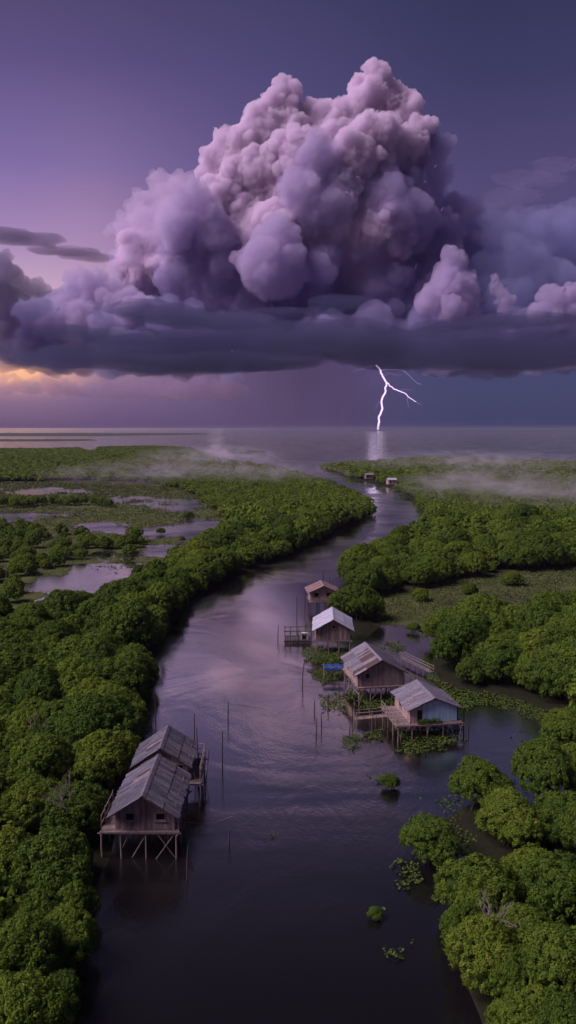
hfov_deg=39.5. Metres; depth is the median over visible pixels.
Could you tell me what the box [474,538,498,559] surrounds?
mangrove tree
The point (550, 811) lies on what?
mangrove tree
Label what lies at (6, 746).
mangrove tree
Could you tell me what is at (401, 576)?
mangrove tree
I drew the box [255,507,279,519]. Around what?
mangrove tree
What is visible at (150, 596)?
mangrove tree
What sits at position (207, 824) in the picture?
mooring spar
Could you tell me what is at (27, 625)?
mangrove tree
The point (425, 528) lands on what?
mangrove tree
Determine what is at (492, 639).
mangrove tree
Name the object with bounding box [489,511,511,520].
mangrove tree
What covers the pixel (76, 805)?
mangrove tree
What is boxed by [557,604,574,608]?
mangrove tree
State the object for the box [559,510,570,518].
mangrove tree
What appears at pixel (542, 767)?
mangrove tree
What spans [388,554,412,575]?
mangrove tree
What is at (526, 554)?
mangrove tree
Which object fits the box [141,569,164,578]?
mangrove tree
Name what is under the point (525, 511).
mangrove tree
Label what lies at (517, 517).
mangrove tree
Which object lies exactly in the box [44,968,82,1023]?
mangrove tree
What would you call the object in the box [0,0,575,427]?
sky
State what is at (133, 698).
mangrove tree
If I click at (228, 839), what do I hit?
river pole
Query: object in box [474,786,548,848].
mangrove tree
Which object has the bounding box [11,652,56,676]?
mangrove tree
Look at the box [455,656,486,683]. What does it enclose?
mangrove tree
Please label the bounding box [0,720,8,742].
mangrove tree
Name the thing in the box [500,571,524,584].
mangrove tree
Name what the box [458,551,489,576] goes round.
mangrove tree
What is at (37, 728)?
mangrove tree
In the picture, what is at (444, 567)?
mangrove tree
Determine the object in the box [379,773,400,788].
mangrove bush
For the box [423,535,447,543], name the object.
mangrove tree
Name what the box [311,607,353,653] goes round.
stilt hut
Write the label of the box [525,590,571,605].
mangrove tree
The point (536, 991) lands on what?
mangrove tree
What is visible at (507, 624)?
mangrove tree
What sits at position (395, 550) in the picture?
mangrove tree
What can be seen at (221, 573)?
mangrove tree
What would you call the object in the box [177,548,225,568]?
mangrove tree
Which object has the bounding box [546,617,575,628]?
mangrove tree
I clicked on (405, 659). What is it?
walkway
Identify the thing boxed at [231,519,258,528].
mangrove tree
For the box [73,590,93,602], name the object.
mangrove tree
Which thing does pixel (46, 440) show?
spit
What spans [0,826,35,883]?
mangrove tree
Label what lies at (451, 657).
mangrove tree
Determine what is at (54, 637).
mangrove tree
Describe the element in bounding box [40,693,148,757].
mangrove tree
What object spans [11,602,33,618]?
mangrove tree
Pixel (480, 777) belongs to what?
mangrove tree
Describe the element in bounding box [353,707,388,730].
walkway
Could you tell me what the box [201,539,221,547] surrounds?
mangrove tree
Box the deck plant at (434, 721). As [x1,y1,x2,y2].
[417,718,441,724]
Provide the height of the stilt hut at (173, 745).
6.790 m
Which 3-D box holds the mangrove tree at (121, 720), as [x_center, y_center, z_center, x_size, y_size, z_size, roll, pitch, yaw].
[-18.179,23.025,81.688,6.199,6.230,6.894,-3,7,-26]
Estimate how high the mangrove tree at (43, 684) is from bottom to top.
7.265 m
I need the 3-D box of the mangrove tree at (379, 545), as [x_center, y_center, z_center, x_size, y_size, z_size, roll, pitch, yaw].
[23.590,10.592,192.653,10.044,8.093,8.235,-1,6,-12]
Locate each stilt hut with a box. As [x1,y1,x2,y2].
[97,754,191,858]
[129,725,208,806]
[304,580,338,612]
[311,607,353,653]
[340,642,410,701]
[379,679,468,740]
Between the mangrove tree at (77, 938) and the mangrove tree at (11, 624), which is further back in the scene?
the mangrove tree at (11, 624)
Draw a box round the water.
[0,428,575,1023]
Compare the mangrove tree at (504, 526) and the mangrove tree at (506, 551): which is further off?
the mangrove tree at (504, 526)
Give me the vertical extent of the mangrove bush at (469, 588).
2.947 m
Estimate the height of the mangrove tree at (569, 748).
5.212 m
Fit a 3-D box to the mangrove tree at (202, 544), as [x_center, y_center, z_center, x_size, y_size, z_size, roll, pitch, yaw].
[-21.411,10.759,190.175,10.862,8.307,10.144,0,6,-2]
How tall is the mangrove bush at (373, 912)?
0.917 m
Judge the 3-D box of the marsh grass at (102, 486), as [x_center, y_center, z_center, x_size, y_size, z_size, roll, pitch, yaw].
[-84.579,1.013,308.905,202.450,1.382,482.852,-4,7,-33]
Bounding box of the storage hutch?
[301,632,307,638]
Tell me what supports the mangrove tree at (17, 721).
on the ground at (486, 842)
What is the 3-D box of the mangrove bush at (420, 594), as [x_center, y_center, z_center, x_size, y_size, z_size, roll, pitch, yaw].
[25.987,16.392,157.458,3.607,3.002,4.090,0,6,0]
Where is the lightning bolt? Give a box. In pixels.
[354,364,421,429]
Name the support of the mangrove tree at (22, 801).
on the ground at (486, 842)
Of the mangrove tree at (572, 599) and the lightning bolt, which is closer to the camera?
the mangrove tree at (572, 599)
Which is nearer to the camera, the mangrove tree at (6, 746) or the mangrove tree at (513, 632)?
the mangrove tree at (6, 746)
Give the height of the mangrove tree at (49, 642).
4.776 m
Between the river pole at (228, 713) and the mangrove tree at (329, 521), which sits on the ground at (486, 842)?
the mangrove tree at (329, 521)
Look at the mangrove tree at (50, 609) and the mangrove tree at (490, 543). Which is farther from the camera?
the mangrove tree at (490, 543)
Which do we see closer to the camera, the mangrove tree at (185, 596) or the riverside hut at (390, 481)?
the mangrove tree at (185, 596)
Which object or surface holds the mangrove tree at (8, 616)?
on the ground at (486, 842)
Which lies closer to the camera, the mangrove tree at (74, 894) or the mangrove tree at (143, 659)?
the mangrove tree at (74, 894)
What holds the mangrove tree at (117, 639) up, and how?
on the ground at (486, 842)
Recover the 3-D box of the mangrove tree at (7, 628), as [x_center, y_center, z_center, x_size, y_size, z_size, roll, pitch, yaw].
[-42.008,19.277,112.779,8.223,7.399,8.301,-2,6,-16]
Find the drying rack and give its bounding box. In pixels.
[322,664,346,679]
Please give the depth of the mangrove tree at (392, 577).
164.06 m
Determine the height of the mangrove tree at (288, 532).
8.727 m
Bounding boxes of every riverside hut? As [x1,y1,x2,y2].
[363,473,373,479]
[386,478,396,484]
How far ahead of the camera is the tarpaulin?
108.89 m
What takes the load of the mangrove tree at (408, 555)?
on the ground at (486, 842)
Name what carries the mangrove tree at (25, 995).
on the ground at (486, 842)
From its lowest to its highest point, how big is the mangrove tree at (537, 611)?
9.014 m
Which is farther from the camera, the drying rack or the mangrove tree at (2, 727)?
the drying rack
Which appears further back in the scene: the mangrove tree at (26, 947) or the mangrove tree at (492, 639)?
the mangrove tree at (492, 639)
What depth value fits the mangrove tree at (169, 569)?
165.06 m
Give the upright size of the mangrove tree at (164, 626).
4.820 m
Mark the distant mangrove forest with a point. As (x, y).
(472, 495)
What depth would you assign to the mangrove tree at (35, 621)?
122.54 m
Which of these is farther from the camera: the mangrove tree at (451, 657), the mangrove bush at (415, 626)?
the mangrove bush at (415, 626)
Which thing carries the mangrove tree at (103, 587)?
on the ground at (486, 842)
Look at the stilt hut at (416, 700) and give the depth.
88.91 m
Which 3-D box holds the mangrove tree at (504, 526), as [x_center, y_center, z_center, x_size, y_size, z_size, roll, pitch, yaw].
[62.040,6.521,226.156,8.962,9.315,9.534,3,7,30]
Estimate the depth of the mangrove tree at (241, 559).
184.85 m
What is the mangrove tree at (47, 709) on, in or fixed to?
on the ground at (486, 842)
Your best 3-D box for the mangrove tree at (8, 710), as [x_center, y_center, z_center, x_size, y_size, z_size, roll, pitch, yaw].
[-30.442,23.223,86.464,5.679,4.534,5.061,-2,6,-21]
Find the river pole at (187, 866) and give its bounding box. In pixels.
[186,847,187,879]
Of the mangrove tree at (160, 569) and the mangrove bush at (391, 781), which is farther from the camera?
the mangrove tree at (160, 569)
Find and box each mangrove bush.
[130,564,142,573]
[156,528,165,534]
[178,536,185,541]
[182,511,194,519]
[366,906,382,920]
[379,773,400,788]
[406,622,420,631]
[411,588,428,601]
[461,583,478,594]
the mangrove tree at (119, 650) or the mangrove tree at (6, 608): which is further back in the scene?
the mangrove tree at (6, 608)
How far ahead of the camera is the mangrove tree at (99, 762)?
74.31 m
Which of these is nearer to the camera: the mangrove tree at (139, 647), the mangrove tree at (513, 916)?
the mangrove tree at (513, 916)
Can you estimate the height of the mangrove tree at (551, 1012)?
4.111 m
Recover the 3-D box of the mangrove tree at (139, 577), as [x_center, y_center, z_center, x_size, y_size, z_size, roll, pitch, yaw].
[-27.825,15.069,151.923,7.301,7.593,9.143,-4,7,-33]
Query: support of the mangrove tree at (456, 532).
on the ground at (486, 842)
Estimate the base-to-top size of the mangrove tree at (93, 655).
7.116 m
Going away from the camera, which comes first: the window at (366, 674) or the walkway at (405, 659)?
the window at (366, 674)
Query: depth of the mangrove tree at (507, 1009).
43.72 m
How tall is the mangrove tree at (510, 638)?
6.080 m
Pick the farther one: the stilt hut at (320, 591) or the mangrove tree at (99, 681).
the stilt hut at (320, 591)
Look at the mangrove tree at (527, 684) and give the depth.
101.67 m
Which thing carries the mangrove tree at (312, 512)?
on the ground at (486, 842)
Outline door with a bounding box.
[417,710,421,721]
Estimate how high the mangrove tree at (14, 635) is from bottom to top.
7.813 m
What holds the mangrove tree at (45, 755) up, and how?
on the ground at (486, 842)
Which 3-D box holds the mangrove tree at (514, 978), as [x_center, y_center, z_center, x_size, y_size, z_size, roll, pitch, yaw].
[13.555,27.741,47.540,4.178,3.518,3.548,-6,8,-44]
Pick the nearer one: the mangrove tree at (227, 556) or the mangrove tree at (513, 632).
the mangrove tree at (513, 632)
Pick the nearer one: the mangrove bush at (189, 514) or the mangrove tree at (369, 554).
the mangrove tree at (369, 554)
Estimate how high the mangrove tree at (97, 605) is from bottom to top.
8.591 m
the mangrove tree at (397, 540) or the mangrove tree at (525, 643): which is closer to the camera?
the mangrove tree at (525, 643)
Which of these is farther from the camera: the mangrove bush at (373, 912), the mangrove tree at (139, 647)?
the mangrove tree at (139, 647)
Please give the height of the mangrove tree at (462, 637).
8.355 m
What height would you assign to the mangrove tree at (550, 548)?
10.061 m
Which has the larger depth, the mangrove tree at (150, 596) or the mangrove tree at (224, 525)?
the mangrove tree at (224, 525)
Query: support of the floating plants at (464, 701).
on the water
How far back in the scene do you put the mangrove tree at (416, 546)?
194.17 m
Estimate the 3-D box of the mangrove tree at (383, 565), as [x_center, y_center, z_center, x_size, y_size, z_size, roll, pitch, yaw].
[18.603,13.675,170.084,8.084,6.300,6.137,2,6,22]
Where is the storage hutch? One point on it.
(304, 633)
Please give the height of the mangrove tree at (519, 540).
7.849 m
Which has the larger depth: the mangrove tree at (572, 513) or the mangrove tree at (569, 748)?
the mangrove tree at (572, 513)
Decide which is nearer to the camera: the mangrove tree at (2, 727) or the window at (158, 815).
the window at (158, 815)
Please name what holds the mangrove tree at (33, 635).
on the ground at (486, 842)
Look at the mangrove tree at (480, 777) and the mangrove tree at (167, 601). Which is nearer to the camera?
the mangrove tree at (480, 777)
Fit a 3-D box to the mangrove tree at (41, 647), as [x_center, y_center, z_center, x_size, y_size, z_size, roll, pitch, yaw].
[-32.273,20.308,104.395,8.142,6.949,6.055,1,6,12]
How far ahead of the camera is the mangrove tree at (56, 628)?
117.01 m
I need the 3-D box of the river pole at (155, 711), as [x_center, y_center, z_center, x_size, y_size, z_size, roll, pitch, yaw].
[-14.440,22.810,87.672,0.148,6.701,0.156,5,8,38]
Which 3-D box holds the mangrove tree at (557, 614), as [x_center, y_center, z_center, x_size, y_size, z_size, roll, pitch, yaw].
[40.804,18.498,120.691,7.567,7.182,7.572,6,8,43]
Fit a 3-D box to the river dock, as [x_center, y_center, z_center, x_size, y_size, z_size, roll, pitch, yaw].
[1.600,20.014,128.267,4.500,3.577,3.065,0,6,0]
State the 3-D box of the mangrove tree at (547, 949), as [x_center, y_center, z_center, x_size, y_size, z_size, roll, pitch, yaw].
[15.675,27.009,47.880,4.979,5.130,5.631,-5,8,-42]
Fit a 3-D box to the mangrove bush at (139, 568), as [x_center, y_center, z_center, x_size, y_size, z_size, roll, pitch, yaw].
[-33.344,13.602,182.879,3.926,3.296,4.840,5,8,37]
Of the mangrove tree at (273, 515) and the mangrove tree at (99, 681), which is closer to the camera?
the mangrove tree at (99, 681)
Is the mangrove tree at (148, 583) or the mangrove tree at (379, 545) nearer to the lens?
the mangrove tree at (148, 583)
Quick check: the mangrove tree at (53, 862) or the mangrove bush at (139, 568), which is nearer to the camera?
the mangrove tree at (53, 862)
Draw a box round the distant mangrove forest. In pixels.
[0,445,575,989]
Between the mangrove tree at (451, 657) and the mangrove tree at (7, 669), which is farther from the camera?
the mangrove tree at (451, 657)
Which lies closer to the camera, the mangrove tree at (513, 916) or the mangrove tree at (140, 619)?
the mangrove tree at (513, 916)
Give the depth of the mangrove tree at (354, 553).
178.62 m
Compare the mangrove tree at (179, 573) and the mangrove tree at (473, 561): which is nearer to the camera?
the mangrove tree at (179, 573)
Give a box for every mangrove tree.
[0,592,14,616]
[0,620,23,630]
[0,623,10,638]
[0,628,33,644]
[0,642,43,663]
[0,649,38,692]
[0,689,14,708]
[0,706,19,714]
[0,708,54,735]
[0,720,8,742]
[0,730,23,776]
[0,781,54,839]
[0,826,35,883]
[0,910,67,980]
[0,968,74,1023]
[3,613,20,620]
[3,887,60,922]
[5,731,75,785]
[6,827,92,899]
[9,603,50,624]
[9,662,73,706]
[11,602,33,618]
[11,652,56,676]
[11,696,46,712]
[12,619,35,630]
[16,773,64,790]
[17,711,54,737]
[21,629,45,643]
[24,640,59,658]
[28,617,49,629]
[34,589,81,619]
[34,619,81,649]
[34,774,112,836]
[35,901,100,970]
[36,824,93,872]
[37,699,80,752]
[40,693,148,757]
[41,637,60,649]
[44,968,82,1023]
[45,606,68,619]
[47,634,68,649]
[47,634,108,665]
[51,656,102,699]
[51,878,101,919]
[57,687,85,700]
[60,614,87,628]
[65,675,113,700]
[68,728,140,787]
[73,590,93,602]
[74,597,105,624]
[77,594,119,631]
[78,647,113,665]
[83,629,127,647]
[83,683,151,727]
[84,656,156,698]
[95,581,112,594]
[98,598,165,646]
[101,577,145,598]
[101,638,117,653]
[101,709,136,751]
[113,648,159,676]
[114,649,159,683]
[116,592,155,609]
[123,642,152,657]
[127,572,154,583]
[139,591,160,612]
[140,564,165,576]
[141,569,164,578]
[141,578,180,610]
[145,581,183,618]
[147,605,169,626]
[156,620,167,638]
[163,568,192,584]
[165,566,186,575]
[167,580,189,608]
[169,577,193,588]
[170,579,194,596]
[176,544,190,554]
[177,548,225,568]
[183,540,213,552]
[184,547,200,555]
[184,560,216,583]
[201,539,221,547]
[208,528,241,546]
[210,561,225,581]
[213,523,237,533]
[213,548,239,575]
[226,551,247,574]
[228,525,244,534]
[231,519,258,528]
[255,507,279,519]
[260,512,282,522]
[267,518,293,529]
[273,514,298,525]
[275,524,307,550]
[292,503,318,513]
[298,509,325,519]
[315,511,335,529]
[326,583,385,619]
[336,556,366,580]
[337,545,370,569]
[340,542,379,562]
[343,562,385,588]
[353,598,383,618]
[367,538,388,552]
[369,555,398,572]
[373,539,397,554]
[376,562,388,567]
[377,567,401,592]
[381,545,415,556]
[382,535,403,544]
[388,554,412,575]
[389,552,412,560]
[390,525,415,539]
[398,812,459,867]
[400,562,416,583]
[402,562,434,587]
[406,540,426,552]
[417,555,452,583]
[421,525,431,534]
[421,547,456,571]
[422,608,460,636]
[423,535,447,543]
[423,541,444,550]
[426,508,451,519]
[430,517,458,528]
[430,616,490,667]
[433,852,521,914]
[437,525,473,543]
[439,902,494,949]
[442,540,474,557]
[442,609,491,635]
[442,888,521,997]
[443,640,459,660]
[447,754,516,809]
[452,592,504,616]
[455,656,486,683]
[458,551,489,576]
[470,635,515,676]
[471,533,486,544]
[473,544,490,560]
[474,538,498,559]
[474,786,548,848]
[475,641,526,682]
[482,945,542,998]
[483,607,506,625]
[484,990,539,1023]
[487,622,507,636]
[488,613,514,631]
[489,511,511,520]
[494,900,552,945]
[495,519,521,530]
[495,531,528,545]
[495,633,521,646]
[496,541,524,568]
[498,511,528,527]
[499,601,511,606]
[499,604,522,632]
[499,629,518,637]
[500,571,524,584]
[500,846,556,901]
[506,545,539,569]
[510,651,540,688]
[510,736,575,797]
[511,503,542,518]
[512,628,553,651]
[513,598,560,632]
[514,983,563,1023]
[515,538,531,545]
[515,666,542,690]
[515,920,575,995]
[518,849,575,924]
[520,645,575,699]
[522,531,565,568]
[524,528,549,536]
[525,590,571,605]
[527,990,575,1023]
[528,623,575,646]
[532,789,575,848]
[538,636,575,697]
[538,706,575,744]
[540,524,569,532]
[541,612,563,625]
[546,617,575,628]
[551,532,574,542]
[552,741,575,791]
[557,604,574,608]
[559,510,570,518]
[559,800,575,848]
[560,606,575,627]
[565,589,575,605]
[568,508,575,517]
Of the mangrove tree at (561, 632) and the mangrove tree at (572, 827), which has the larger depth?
the mangrove tree at (561, 632)
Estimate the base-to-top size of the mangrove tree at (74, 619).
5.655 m
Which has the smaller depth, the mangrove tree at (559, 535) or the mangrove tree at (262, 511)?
the mangrove tree at (559, 535)
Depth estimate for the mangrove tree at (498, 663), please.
104.86 m
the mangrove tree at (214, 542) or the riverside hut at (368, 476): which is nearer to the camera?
the mangrove tree at (214, 542)
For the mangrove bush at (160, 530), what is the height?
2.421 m
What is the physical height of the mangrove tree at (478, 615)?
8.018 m
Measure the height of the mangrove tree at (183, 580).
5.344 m
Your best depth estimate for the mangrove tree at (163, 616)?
131.21 m
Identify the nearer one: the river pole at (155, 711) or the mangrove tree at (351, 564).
the river pole at (155, 711)
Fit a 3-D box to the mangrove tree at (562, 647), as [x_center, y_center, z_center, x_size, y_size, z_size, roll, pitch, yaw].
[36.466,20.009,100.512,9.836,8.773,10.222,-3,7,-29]
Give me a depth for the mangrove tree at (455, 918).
51.95 m
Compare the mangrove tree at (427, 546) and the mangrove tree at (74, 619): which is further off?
the mangrove tree at (427, 546)
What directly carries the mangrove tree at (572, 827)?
on the ground at (486, 842)
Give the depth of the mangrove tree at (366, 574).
160.81 m
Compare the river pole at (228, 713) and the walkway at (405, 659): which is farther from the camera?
the walkway at (405, 659)
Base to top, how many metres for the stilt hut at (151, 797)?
6.740 m
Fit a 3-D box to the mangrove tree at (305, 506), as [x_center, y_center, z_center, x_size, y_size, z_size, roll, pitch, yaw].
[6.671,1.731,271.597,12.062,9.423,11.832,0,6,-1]
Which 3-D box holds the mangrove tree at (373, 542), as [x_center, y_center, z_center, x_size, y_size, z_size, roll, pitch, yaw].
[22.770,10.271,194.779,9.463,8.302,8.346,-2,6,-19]
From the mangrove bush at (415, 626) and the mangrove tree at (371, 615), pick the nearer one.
the mangrove bush at (415, 626)
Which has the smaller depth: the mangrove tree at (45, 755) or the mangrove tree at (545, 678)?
the mangrove tree at (45, 755)
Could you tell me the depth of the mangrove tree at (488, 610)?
125.00 m
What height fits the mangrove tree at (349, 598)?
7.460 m
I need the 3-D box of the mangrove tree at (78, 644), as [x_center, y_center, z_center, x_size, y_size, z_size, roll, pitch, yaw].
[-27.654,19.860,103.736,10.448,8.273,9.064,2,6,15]
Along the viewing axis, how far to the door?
88.36 m
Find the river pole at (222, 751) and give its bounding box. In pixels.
[222,731,222,771]
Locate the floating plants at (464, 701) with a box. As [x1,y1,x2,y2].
[270,633,575,958]
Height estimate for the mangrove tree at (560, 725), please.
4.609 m
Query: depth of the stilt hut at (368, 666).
100.64 m
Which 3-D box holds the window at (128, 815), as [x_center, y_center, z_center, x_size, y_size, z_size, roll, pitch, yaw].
[-12.500,24.140,63.662,0.970,0.765,0.280,0,6,0]
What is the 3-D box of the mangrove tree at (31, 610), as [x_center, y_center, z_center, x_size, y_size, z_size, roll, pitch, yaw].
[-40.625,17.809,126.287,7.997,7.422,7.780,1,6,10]
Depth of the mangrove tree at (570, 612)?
116.50 m
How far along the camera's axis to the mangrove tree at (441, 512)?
252.31 m
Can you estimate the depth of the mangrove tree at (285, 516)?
241.58 m
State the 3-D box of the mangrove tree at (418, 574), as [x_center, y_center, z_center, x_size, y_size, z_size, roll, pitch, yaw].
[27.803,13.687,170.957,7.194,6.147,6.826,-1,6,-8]
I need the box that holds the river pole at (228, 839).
[228,831,229,847]
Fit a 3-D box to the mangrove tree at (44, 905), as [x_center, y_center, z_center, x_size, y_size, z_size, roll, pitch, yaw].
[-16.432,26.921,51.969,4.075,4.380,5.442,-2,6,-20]
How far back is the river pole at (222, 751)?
79.45 m
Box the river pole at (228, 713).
[227,702,228,722]
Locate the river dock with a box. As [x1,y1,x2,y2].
[284,624,311,643]
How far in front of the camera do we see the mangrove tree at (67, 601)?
129.32 m
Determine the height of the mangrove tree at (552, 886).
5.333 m
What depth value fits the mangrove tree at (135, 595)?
134.30 m
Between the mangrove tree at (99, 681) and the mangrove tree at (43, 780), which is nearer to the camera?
the mangrove tree at (43, 780)
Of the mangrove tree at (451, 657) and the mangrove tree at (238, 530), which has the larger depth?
the mangrove tree at (238, 530)
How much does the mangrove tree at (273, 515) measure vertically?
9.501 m
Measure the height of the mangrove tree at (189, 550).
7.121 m
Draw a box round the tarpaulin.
[324,663,343,670]
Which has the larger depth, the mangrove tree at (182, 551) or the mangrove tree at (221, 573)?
the mangrove tree at (182, 551)
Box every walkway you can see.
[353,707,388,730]
[399,652,433,676]
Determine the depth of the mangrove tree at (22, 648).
100.57 m
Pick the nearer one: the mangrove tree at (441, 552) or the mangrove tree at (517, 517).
the mangrove tree at (441, 552)
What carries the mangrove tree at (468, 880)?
on the ground at (486, 842)
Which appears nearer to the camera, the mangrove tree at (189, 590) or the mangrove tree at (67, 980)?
the mangrove tree at (67, 980)
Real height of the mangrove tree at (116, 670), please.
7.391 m
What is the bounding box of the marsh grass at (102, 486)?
[0,479,575,640]
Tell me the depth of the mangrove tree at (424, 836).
62.22 m
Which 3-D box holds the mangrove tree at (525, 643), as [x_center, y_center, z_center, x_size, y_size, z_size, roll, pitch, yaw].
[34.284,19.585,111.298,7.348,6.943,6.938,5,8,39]
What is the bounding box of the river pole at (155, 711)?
[155,691,155,732]
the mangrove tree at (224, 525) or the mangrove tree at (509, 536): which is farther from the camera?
the mangrove tree at (224, 525)
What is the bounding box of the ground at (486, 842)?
[0,468,575,1023]
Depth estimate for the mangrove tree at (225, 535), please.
204.67 m
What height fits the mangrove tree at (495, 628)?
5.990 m
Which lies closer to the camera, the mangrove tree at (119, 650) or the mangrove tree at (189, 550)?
the mangrove tree at (119, 650)
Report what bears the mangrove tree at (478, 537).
on the ground at (486, 842)
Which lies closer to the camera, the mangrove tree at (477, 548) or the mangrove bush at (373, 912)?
the mangrove bush at (373, 912)
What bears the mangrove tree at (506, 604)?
on the ground at (486, 842)
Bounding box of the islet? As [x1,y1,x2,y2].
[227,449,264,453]
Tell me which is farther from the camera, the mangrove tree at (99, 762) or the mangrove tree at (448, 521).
the mangrove tree at (448, 521)
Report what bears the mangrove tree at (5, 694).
on the ground at (486, 842)
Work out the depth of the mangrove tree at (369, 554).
179.36 m
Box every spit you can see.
[0,433,207,435]
[0,439,94,440]
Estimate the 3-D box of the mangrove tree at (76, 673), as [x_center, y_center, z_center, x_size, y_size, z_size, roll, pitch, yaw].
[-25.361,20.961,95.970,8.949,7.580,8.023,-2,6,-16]
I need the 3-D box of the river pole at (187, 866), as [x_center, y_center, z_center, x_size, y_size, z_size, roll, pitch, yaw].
[-7.600,27.114,60.593,0.145,3.803,0.210,-4,7,-36]
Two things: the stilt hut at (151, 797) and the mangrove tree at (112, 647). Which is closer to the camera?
the stilt hut at (151, 797)
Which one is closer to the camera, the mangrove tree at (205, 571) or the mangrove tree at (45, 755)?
the mangrove tree at (45, 755)
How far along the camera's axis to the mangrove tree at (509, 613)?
124.72 m
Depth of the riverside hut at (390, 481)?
470.51 m
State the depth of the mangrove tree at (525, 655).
103.45 m
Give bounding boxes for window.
[124,812,135,821]
[154,812,166,821]
[364,673,370,679]
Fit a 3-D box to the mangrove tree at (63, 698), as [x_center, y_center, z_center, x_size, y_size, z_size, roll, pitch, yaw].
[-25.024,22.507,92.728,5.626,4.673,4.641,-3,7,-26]
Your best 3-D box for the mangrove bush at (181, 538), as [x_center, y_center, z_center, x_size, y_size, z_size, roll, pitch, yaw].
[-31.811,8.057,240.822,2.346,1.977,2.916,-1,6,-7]
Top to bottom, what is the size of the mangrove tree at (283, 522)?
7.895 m
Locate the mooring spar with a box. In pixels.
[182,816,231,824]
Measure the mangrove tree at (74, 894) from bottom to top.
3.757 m
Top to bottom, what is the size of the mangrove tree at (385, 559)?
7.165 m
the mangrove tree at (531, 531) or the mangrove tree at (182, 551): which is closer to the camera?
the mangrove tree at (182, 551)
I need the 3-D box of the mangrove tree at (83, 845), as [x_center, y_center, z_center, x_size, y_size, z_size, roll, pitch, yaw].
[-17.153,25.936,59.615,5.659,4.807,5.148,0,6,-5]
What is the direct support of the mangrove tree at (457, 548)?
on the ground at (486, 842)
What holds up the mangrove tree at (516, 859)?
on the ground at (486, 842)
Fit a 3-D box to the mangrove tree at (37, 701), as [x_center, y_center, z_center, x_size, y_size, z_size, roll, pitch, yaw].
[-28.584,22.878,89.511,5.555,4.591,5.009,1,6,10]
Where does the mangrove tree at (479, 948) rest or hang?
on the ground at (486, 842)
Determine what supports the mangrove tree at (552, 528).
on the ground at (486, 842)
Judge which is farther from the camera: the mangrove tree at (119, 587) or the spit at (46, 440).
the spit at (46, 440)
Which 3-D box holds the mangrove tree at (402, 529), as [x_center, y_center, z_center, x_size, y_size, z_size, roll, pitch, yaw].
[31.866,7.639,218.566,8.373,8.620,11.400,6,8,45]
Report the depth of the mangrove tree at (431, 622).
124.76 m
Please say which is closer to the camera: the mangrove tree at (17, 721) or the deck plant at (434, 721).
the mangrove tree at (17, 721)
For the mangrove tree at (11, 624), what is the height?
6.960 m
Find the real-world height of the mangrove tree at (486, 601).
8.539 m
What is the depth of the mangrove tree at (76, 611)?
127.88 m

